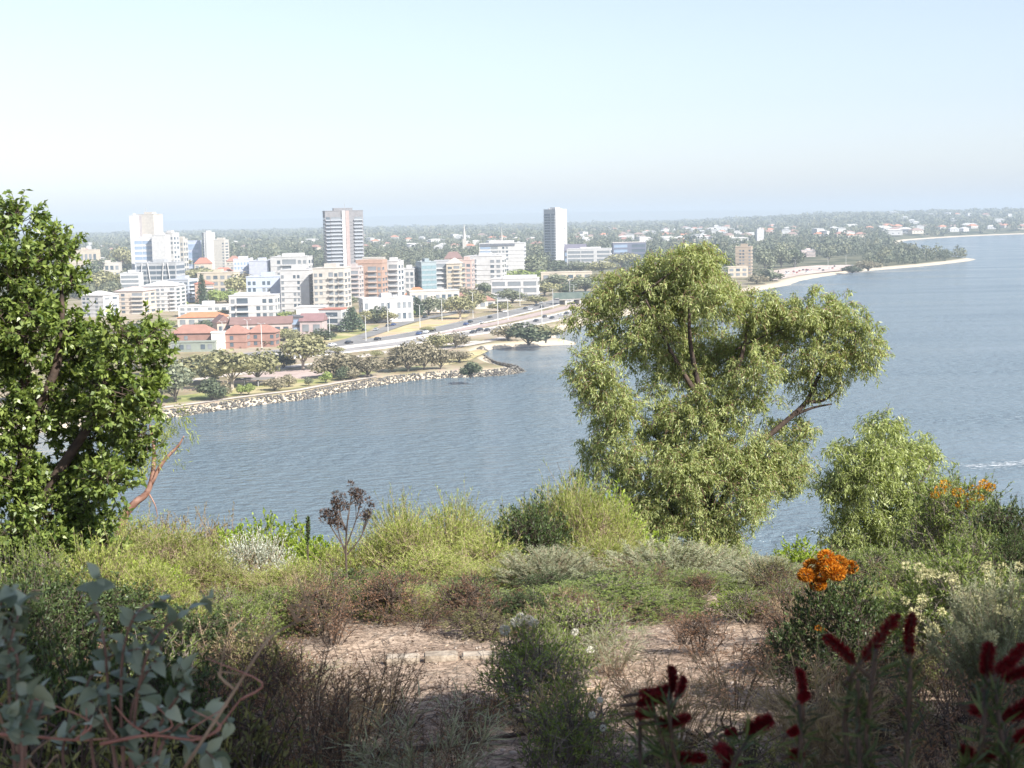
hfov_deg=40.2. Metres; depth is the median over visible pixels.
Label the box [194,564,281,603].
feathery shrub
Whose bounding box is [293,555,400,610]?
bare twig shrub
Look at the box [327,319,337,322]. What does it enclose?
window
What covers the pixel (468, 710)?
bare twig shrub
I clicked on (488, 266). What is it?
office building
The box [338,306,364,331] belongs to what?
conifer tree
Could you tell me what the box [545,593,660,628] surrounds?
bare twig shrub
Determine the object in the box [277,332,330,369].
gum tree
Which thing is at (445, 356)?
sheoak tree
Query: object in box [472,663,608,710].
fallen branch
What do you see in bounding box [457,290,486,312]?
gum tree
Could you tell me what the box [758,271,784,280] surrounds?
dark bush tree
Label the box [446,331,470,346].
sheoak tree
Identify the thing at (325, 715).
dry scrub
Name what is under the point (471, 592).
rusty scrub
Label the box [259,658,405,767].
bare twig shrub
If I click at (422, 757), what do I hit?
bare twig shrub
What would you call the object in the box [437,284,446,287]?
window
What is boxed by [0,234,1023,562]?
river water
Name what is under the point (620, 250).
window
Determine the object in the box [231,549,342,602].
feathery shrub
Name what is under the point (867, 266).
sheoak tree
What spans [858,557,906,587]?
bare twig shrub
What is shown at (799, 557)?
leafy shrub
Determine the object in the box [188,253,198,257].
window
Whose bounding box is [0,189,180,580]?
leafy tree
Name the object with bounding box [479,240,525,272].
office building
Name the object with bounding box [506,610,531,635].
scrub
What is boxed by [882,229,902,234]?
house
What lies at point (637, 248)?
office building
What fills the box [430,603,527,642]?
olive scrub
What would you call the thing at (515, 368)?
rock seawall
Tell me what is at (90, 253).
hall
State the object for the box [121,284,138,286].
window
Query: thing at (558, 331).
gum tree
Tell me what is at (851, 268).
dark bush tree
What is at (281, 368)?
park road
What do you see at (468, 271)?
apartment building
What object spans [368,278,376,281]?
window
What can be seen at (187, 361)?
gum tree
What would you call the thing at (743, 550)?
wispy shrub
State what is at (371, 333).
ramp road
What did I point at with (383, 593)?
rusty scrub
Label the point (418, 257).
woodland
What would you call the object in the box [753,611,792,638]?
rusty scrub
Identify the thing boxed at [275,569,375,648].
bare twig shrub
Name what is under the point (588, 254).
office building
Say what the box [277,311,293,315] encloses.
green tree
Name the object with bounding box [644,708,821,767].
olive scrub
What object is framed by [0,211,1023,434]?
land ground
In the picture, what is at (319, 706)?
bare twig shrub
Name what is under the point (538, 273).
green tree
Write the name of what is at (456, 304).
gum tree
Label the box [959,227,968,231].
house
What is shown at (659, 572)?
bare twig shrub
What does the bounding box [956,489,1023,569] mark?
dark shrub
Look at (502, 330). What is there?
sheoak tree
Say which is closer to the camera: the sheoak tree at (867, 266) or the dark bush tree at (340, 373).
the dark bush tree at (340, 373)
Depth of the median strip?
790.99 m
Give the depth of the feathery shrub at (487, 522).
24.50 m
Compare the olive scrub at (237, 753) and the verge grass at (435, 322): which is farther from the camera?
the verge grass at (435, 322)
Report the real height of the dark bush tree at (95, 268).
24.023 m
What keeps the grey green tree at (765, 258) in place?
on the land ground at (484, 362)
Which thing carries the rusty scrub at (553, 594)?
on the hillside ground at (498, 762)
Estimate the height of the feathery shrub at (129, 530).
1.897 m
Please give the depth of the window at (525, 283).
983.94 m
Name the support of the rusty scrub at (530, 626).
on the hillside ground at (498, 762)
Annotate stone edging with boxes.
[385,650,495,665]
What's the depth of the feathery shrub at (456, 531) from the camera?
22.48 m
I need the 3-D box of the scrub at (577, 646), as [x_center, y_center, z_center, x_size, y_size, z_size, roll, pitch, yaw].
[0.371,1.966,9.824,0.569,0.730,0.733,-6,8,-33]
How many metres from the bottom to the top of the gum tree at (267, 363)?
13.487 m
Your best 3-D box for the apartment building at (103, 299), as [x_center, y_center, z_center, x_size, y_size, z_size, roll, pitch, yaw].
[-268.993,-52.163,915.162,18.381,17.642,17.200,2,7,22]
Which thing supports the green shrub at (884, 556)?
on the hillside ground at (498, 762)
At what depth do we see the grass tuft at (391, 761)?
6.28 m
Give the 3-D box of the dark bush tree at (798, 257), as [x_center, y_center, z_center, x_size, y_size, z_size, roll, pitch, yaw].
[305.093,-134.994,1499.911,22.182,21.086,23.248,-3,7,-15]
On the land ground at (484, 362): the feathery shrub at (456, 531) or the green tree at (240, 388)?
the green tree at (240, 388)
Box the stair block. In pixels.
[210,331,225,349]
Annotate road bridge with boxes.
[552,290,638,304]
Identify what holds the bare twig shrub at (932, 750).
on the hillside ground at (498, 762)
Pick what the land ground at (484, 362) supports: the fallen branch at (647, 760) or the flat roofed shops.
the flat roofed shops
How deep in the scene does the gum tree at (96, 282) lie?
1192.12 m
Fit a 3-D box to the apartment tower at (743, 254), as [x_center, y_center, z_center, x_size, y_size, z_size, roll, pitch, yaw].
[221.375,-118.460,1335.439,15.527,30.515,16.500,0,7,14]
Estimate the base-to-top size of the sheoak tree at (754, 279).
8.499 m
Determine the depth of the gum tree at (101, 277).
1252.26 m
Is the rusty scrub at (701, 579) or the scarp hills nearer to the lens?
the rusty scrub at (701, 579)
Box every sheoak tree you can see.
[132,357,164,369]
[220,381,232,397]
[240,271,253,282]
[262,376,285,390]
[279,373,297,386]
[307,350,359,377]
[344,367,361,378]
[349,353,384,376]
[382,356,401,371]
[387,341,426,371]
[407,336,442,369]
[427,347,455,368]
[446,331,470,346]
[450,350,473,361]
[456,286,469,292]
[465,289,484,294]
[489,322,517,339]
[745,274,769,283]
[854,260,883,270]
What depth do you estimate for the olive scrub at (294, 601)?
13.65 m
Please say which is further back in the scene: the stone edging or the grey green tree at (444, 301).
the grey green tree at (444, 301)
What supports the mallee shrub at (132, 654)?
on the hillside ground at (498, 762)
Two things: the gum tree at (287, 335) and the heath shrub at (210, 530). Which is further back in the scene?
the gum tree at (287, 335)
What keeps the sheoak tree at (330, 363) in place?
on the park lawn at (202, 396)
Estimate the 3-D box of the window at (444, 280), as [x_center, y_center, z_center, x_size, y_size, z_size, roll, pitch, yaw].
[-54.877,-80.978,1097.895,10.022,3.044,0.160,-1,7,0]
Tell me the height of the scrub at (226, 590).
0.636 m
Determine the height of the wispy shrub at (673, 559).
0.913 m
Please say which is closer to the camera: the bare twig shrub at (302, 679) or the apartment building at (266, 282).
the bare twig shrub at (302, 679)
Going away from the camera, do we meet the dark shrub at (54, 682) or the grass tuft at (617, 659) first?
the dark shrub at (54, 682)
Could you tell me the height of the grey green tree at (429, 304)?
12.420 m
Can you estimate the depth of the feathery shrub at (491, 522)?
23.54 m
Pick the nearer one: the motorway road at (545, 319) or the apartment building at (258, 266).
the motorway road at (545, 319)
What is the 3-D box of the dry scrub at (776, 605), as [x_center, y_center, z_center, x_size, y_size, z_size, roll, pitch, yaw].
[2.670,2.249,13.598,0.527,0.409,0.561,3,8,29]
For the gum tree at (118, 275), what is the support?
on the land ground at (484, 362)
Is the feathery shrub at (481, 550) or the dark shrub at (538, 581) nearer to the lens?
the dark shrub at (538, 581)
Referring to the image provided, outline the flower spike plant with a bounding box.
[305,516,310,574]
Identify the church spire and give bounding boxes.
[462,227,466,249]
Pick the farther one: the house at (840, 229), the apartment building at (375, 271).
the house at (840, 229)
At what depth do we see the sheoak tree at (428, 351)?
540.16 m
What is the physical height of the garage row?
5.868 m
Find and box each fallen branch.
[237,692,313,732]
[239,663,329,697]
[384,709,606,757]
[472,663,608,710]
[617,704,731,767]
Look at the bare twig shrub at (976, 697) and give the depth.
8.54 m
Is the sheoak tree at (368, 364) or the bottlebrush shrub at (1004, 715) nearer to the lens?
the bottlebrush shrub at (1004, 715)
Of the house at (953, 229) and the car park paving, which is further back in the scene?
the house at (953, 229)
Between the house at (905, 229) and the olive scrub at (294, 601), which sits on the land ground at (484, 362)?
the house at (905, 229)
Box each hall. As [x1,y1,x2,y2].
[68,247,100,267]
[177,311,228,326]
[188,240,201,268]
[213,267,232,271]
[540,271,591,284]
[726,266,747,276]
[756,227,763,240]
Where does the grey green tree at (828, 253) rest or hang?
on the land ground at (484, 362)
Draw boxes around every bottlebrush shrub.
[612,665,774,767]
[773,611,934,767]
[948,641,1023,767]
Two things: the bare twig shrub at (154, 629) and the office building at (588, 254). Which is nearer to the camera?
the bare twig shrub at (154, 629)
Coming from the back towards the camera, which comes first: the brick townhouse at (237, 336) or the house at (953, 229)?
the house at (953, 229)
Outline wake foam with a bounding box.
[959,461,1023,468]
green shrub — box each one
[0,528,90,616]
[200,585,288,651]
[236,579,320,639]
[343,563,437,602]
[360,578,520,617]
[498,579,632,619]
[540,568,684,623]
[544,461,655,548]
[593,559,687,589]
[603,583,720,625]
[663,566,741,594]
[715,538,757,561]
[825,537,924,586]
[833,576,954,655]
[862,545,976,604]
[867,525,1023,682]
[884,462,1014,559]
[917,519,1021,573]
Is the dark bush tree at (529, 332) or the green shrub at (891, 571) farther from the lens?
the dark bush tree at (529, 332)
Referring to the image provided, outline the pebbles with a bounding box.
[277,603,958,767]
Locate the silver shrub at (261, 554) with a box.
[207,526,309,593]
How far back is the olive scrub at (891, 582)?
14.17 m
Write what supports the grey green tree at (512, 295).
on the land ground at (484, 362)
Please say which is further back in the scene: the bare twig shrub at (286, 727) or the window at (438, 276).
the window at (438, 276)
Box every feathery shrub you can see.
[43,519,146,616]
[87,497,210,568]
[104,542,232,635]
[122,514,254,599]
[168,540,264,606]
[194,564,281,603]
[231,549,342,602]
[296,524,390,574]
[334,580,461,624]
[338,496,460,574]
[352,482,433,565]
[371,541,504,584]
[408,496,511,560]
[410,473,504,542]
[421,523,548,593]
[427,558,538,597]
[444,506,499,545]
[471,496,567,551]
[509,459,635,546]
[546,525,656,581]
[550,469,653,558]
[583,485,663,559]
[654,524,750,570]
[812,576,893,614]
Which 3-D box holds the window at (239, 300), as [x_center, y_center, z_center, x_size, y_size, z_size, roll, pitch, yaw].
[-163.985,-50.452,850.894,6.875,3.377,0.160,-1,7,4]
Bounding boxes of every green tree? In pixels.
[152,318,175,329]
[154,361,196,401]
[192,350,224,379]
[206,289,227,303]
[220,288,238,302]
[235,384,244,393]
[244,383,255,394]
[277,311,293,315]
[304,377,313,384]
[318,372,332,382]
[327,324,339,331]
[352,295,358,303]
[364,247,384,256]
[414,296,440,314]
[434,298,450,313]
[482,292,496,302]
[494,288,527,302]
[506,270,516,274]
[509,269,530,274]
[524,253,548,271]
[528,269,546,279]
[540,273,568,284]
[562,260,594,270]
[571,276,599,290]
[754,249,777,269]
[770,245,793,267]
[822,247,836,260]
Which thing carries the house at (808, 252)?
on the land ground at (484, 362)
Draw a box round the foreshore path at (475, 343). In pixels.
[442,337,505,349]
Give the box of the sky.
[0,0,1023,223]
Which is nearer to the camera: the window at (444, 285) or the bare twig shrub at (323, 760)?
the bare twig shrub at (323, 760)
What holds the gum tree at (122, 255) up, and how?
on the land ground at (484, 362)
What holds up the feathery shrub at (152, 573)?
on the hillside ground at (498, 762)
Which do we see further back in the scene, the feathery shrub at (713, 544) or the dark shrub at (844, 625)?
the feathery shrub at (713, 544)
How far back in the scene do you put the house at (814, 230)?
3115.78 m
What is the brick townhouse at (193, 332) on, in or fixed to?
on the land ground at (484, 362)
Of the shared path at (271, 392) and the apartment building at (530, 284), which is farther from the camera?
the apartment building at (530, 284)
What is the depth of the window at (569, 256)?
1639.76 m
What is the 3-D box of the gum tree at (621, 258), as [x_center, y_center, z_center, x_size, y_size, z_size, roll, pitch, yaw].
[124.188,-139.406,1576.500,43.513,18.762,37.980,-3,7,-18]
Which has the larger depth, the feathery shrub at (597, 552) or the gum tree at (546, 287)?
the gum tree at (546, 287)
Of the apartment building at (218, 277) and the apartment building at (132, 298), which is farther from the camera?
the apartment building at (218, 277)
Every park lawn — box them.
[165,370,375,404]
[186,380,261,390]
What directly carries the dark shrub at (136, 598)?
on the hillside ground at (498, 762)
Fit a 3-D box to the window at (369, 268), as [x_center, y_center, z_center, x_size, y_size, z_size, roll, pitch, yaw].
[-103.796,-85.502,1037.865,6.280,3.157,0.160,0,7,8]
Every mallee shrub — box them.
[0,584,55,767]
[50,562,235,767]
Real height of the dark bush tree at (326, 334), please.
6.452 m
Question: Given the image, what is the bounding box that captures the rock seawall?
[67,346,525,423]
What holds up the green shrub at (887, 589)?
on the hillside ground at (498, 762)
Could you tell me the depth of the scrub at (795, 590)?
14.32 m
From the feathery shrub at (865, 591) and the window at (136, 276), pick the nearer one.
the feathery shrub at (865, 591)
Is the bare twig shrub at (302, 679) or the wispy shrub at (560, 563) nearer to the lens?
the bare twig shrub at (302, 679)
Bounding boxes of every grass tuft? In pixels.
[204,591,252,613]
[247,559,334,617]
[291,678,540,767]
[293,652,344,695]
[297,641,429,734]
[303,737,465,767]
[562,610,657,674]
[595,629,766,754]
[714,633,921,766]
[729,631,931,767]
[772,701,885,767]
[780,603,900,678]
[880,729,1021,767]
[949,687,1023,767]
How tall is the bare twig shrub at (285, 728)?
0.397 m
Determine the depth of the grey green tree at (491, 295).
935.03 m
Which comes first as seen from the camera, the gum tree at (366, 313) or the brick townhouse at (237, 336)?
the brick townhouse at (237, 336)
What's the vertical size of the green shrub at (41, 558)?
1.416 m
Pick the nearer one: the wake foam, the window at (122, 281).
the wake foam
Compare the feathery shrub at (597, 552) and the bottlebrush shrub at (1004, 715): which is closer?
the bottlebrush shrub at (1004, 715)
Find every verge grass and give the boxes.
[318,325,378,342]
[371,315,467,337]
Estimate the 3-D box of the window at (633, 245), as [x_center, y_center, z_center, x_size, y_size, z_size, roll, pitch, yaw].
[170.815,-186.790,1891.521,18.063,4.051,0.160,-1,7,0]
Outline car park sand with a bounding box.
[771,265,858,279]
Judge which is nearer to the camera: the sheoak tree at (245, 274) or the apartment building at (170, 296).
the apartment building at (170, 296)
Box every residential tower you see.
[129,213,139,269]
[137,208,162,236]
[202,231,214,267]
[213,238,228,268]
[322,204,363,265]
[543,207,566,260]
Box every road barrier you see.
[263,307,582,356]
[273,300,573,353]
[294,303,626,358]
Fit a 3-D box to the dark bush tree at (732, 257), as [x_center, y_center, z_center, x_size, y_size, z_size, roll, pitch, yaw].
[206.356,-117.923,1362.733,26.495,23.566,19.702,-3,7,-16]
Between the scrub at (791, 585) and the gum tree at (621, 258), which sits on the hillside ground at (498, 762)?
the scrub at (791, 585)
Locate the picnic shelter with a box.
[228,377,274,385]
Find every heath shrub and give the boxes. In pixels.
[130,501,219,549]
[169,501,266,549]
[786,545,862,584]
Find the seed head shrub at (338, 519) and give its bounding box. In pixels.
[318,480,374,581]
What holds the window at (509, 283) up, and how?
in the apartment building at (530, 284)
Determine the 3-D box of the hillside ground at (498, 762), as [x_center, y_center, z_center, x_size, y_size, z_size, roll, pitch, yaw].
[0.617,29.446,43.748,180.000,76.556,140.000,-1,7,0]
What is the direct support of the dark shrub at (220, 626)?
on the hillside ground at (498, 762)
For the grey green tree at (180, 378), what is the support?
on the park lawn at (202, 396)
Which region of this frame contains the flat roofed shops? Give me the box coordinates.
[178,301,229,315]
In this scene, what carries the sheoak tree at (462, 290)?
on the land ground at (484, 362)
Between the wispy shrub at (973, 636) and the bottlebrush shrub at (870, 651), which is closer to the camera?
the bottlebrush shrub at (870, 651)
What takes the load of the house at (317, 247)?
on the land ground at (484, 362)
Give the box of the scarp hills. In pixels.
[14,208,1018,232]
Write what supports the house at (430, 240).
on the land ground at (484, 362)
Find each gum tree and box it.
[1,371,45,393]
[82,275,101,286]
[88,270,118,287]
[105,272,119,282]
[107,246,130,264]
[116,400,200,535]
[166,355,202,383]
[185,268,212,277]
[194,348,261,388]
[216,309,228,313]
[223,274,246,291]
[242,348,281,383]
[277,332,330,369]
[279,328,301,339]
[281,332,299,337]
[327,346,344,352]
[357,310,373,323]
[370,350,383,355]
[378,311,398,322]
[419,326,434,330]
[423,332,452,347]
[442,295,478,318]
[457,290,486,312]
[486,302,513,311]
[522,295,547,303]
[534,324,564,342]
[540,282,564,295]
[552,238,894,560]
[585,260,616,272]
[585,273,604,281]
[604,252,642,267]
[803,403,965,561]
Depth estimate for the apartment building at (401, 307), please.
805.68 m
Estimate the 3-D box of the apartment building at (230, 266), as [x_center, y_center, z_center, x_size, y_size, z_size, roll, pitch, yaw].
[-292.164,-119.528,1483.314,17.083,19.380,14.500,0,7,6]
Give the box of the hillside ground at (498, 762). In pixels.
[10,587,1022,767]
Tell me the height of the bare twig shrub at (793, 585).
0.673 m
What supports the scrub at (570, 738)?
on the hillside ground at (498, 762)
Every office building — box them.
[120,270,143,288]
[134,234,152,271]
[136,259,184,284]
[233,256,252,280]
[415,258,436,289]
[464,252,506,288]
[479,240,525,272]
[563,244,586,263]
[567,247,611,265]
[612,242,645,258]
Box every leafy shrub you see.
[125,551,189,596]
[201,522,278,567]
[239,507,302,573]
[272,509,328,559]
[281,534,342,568]
[591,477,667,559]
[709,588,772,617]
[770,533,839,585]
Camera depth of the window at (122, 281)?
1226.92 m
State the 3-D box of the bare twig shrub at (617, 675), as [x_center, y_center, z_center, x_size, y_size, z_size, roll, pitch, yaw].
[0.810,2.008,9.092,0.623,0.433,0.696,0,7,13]
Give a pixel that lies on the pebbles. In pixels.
(503, 749)
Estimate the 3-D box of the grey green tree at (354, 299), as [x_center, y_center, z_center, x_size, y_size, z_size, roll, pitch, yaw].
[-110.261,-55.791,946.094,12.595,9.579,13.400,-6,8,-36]
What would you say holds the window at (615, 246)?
in the office building at (637, 248)
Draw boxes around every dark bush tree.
[80,259,104,273]
[102,257,123,266]
[126,320,141,331]
[194,319,212,327]
[194,377,228,399]
[271,351,296,367]
[305,249,320,255]
[310,328,336,339]
[334,366,349,379]
[366,305,388,322]
[459,361,482,378]
[474,282,490,293]
[505,321,553,345]
[541,259,570,270]
[556,280,577,291]
[715,252,734,266]
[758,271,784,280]
[786,248,805,266]
[840,265,864,272]
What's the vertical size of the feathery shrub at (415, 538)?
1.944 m
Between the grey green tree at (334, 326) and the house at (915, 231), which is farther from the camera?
the house at (915, 231)
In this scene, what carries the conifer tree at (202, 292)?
on the land ground at (484, 362)
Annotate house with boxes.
[194,258,212,269]
[211,314,229,330]
[229,316,292,329]
[287,315,303,333]
[298,313,327,334]
[312,245,321,249]
[405,287,423,295]
[428,239,444,242]
[456,235,469,238]
[475,296,494,308]
[636,236,646,241]
[712,227,726,230]
[731,237,748,241]
[781,229,790,233]
[801,248,815,256]
[812,228,823,233]
[837,228,845,231]
[854,232,865,237]
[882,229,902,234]
[900,227,910,232]
[908,228,923,233]
[915,225,923,229]
[948,227,958,231]
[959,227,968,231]
[966,224,978,228]
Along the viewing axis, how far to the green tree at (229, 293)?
1035.48 m
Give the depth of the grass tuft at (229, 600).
13.96 m
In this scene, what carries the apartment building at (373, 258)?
on the land ground at (484, 362)
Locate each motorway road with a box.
[135,286,618,365]
[269,296,642,358]
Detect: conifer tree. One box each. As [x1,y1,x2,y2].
[195,273,208,303]
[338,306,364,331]
[413,296,426,316]
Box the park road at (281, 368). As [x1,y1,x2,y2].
[192,341,478,380]
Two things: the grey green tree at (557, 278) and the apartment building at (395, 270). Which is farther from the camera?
the grey green tree at (557, 278)
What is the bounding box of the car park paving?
[237,369,322,378]
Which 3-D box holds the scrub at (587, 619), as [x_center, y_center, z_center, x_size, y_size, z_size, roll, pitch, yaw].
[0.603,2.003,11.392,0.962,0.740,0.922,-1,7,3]
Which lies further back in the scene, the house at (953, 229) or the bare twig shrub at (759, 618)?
the house at (953, 229)
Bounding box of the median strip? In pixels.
[286,298,598,353]
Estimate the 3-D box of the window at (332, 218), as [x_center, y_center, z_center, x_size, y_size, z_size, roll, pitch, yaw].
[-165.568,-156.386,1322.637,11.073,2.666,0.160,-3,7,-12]
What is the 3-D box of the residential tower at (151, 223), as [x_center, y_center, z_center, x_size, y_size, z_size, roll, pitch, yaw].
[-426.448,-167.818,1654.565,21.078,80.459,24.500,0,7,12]
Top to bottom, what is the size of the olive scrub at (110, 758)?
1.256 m
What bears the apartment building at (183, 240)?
on the land ground at (484, 362)
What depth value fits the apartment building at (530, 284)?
985.44 m
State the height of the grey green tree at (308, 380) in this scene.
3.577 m
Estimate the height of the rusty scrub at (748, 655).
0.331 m
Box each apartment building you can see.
[81,291,119,316]
[97,260,121,274]
[114,286,156,314]
[140,281,186,311]
[151,233,170,260]
[165,230,179,260]
[167,275,197,301]
[179,236,188,270]
[194,280,214,302]
[197,269,239,293]
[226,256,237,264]
[226,264,233,270]
[228,292,280,316]
[246,272,281,312]
[249,257,270,275]
[270,253,313,274]
[279,265,313,314]
[295,305,328,314]
[312,263,351,306]
[318,307,349,330]
[350,263,363,302]
[356,259,387,296]
[358,293,413,322]
[362,257,384,258]
[387,257,404,295]
[404,265,416,292]
[406,289,459,312]
[434,260,449,288]
[444,252,462,259]
[446,258,462,288]
[459,256,474,289]
[491,275,539,300]
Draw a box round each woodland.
[0,207,1023,297]
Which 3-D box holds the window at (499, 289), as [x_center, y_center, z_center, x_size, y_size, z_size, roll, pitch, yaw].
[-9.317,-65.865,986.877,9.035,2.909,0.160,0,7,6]
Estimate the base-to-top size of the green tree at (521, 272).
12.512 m
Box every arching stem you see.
[0,698,118,740]
[0,714,58,767]
[100,658,262,745]
[183,577,319,767]
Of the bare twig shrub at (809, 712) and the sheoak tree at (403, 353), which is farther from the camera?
the sheoak tree at (403, 353)
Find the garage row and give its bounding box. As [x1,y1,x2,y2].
[170,340,216,351]
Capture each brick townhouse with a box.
[171,324,217,340]
[225,325,249,348]
[249,324,280,346]
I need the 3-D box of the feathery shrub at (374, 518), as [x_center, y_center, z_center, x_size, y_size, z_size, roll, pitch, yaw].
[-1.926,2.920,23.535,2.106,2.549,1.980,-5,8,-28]
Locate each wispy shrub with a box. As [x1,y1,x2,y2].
[488,543,614,583]
[591,534,739,585]
[679,539,777,589]
[709,552,814,589]
[918,562,1023,725]
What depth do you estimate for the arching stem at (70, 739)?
3.06 m
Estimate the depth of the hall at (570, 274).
1177.44 m
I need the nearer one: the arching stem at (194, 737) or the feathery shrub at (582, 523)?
the arching stem at (194, 737)
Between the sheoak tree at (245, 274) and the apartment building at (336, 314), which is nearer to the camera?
the apartment building at (336, 314)
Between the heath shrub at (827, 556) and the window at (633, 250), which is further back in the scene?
the window at (633, 250)
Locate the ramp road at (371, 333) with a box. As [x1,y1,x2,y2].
[326,293,542,346]
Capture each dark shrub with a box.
[0,558,164,679]
[0,565,93,747]
[0,610,186,767]
[58,623,287,767]
[72,571,225,692]
[154,599,259,678]
[321,565,380,583]
[437,572,506,601]
[482,486,578,565]
[486,485,562,532]
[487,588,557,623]
[501,568,579,595]
[543,516,589,550]
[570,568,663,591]
[752,549,916,703]
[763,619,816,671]
[874,521,954,571]
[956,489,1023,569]
[967,522,1023,621]
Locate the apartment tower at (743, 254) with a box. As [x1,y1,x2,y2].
[735,244,752,274]
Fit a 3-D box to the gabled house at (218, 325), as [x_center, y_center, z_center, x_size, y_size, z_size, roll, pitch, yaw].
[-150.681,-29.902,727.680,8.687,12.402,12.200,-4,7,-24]
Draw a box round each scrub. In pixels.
[0,629,160,767]
[75,694,243,767]
[116,619,239,716]
[143,646,322,767]
[159,665,287,745]
[167,614,286,703]
[188,578,250,612]
[198,620,325,709]
[214,560,272,603]
[232,636,324,699]
[253,674,378,767]
[257,569,357,637]
[273,576,349,637]
[296,557,371,610]
[341,578,398,617]
[342,559,425,625]
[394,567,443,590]
[422,567,511,624]
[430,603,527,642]
[464,623,605,727]
[473,601,575,712]
[491,659,645,763]
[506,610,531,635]
[507,663,645,767]
[509,611,594,639]
[515,587,598,635]
[519,594,607,656]
[536,618,596,700]
[539,587,640,662]
[545,583,607,619]
[552,581,582,611]
[629,733,697,767]
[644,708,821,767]
[647,574,680,599]
[655,602,736,657]
[673,583,719,617]
[681,570,720,595]
[707,577,784,623]
[721,633,807,676]
[738,554,795,599]
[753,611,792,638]
[756,593,802,616]
[764,570,823,604]
[765,577,820,616]
[779,631,968,755]
[852,570,914,599]
[868,585,949,649]
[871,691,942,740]
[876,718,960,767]
[882,636,957,697]
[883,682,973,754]
[911,679,1023,764]
[1005,743,1023,767]
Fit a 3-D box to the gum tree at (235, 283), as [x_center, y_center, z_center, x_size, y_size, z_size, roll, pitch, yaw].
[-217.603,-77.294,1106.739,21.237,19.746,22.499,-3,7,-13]
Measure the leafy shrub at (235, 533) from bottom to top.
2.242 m
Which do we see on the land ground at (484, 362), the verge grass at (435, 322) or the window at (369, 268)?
the verge grass at (435, 322)
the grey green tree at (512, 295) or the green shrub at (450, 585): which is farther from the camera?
the grey green tree at (512, 295)
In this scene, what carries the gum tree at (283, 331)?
on the land ground at (484, 362)
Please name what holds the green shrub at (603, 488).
on the hillside ground at (498, 762)
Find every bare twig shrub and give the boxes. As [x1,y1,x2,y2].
[50,621,144,657]
[128,609,177,675]
[128,648,264,712]
[179,693,332,767]
[187,577,261,633]
[193,639,292,717]
[215,632,332,704]
[220,603,297,645]
[232,632,382,737]
[232,669,388,766]
[248,718,364,767]
[258,642,451,767]
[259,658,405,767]
[263,706,312,755]
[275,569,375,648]
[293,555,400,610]
[341,642,441,720]
[364,594,479,634]
[380,718,491,767]
[408,667,516,767]
[434,683,517,739]
[517,700,622,766]
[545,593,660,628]
[596,656,680,718]
[604,552,682,602]
[653,670,720,720]
[659,603,715,644]
[674,623,793,714]
[737,592,775,624]
[738,568,852,639]
[749,569,813,619]
[782,691,865,754]
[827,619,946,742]
[849,645,1023,767]
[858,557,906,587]
[889,623,976,716]
[939,663,1023,726]
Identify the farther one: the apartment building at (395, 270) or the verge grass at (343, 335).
the apartment building at (395, 270)
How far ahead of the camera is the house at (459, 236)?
3546.83 m
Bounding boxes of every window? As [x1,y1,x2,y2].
[121,275,137,278]
[121,280,138,282]
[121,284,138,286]
[132,293,141,295]
[188,244,198,249]
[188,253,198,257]
[236,298,247,303]
[237,306,247,310]
[237,313,247,316]
[282,259,295,263]
[292,319,299,324]
[302,324,308,331]
[313,324,319,330]
[326,312,336,315]
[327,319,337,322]
[331,217,341,219]
[368,266,375,270]
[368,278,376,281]
[369,288,376,292]
[389,265,396,268]
[389,276,396,279]
[389,287,397,290]
[436,264,445,267]
[437,274,446,277]
[437,279,446,282]
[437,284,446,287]
[492,282,504,285]
[492,288,504,292]
[508,281,520,285]
[523,281,535,285]
[524,288,535,291]
[568,251,579,253]
[568,255,579,257]
[614,244,626,247]
[614,249,626,252]
[632,244,644,246]
[632,249,644,251]
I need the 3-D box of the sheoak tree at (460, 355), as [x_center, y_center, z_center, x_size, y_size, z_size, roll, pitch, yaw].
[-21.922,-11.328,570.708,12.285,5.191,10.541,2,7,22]
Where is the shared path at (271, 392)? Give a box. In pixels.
[163,376,373,407]
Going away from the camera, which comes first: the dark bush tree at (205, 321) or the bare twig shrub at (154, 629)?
the bare twig shrub at (154, 629)
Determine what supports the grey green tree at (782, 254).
on the land ground at (484, 362)
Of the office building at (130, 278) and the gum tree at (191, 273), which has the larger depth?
the gum tree at (191, 273)
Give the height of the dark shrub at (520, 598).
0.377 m
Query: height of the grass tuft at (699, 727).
0.838 m
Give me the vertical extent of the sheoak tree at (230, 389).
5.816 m

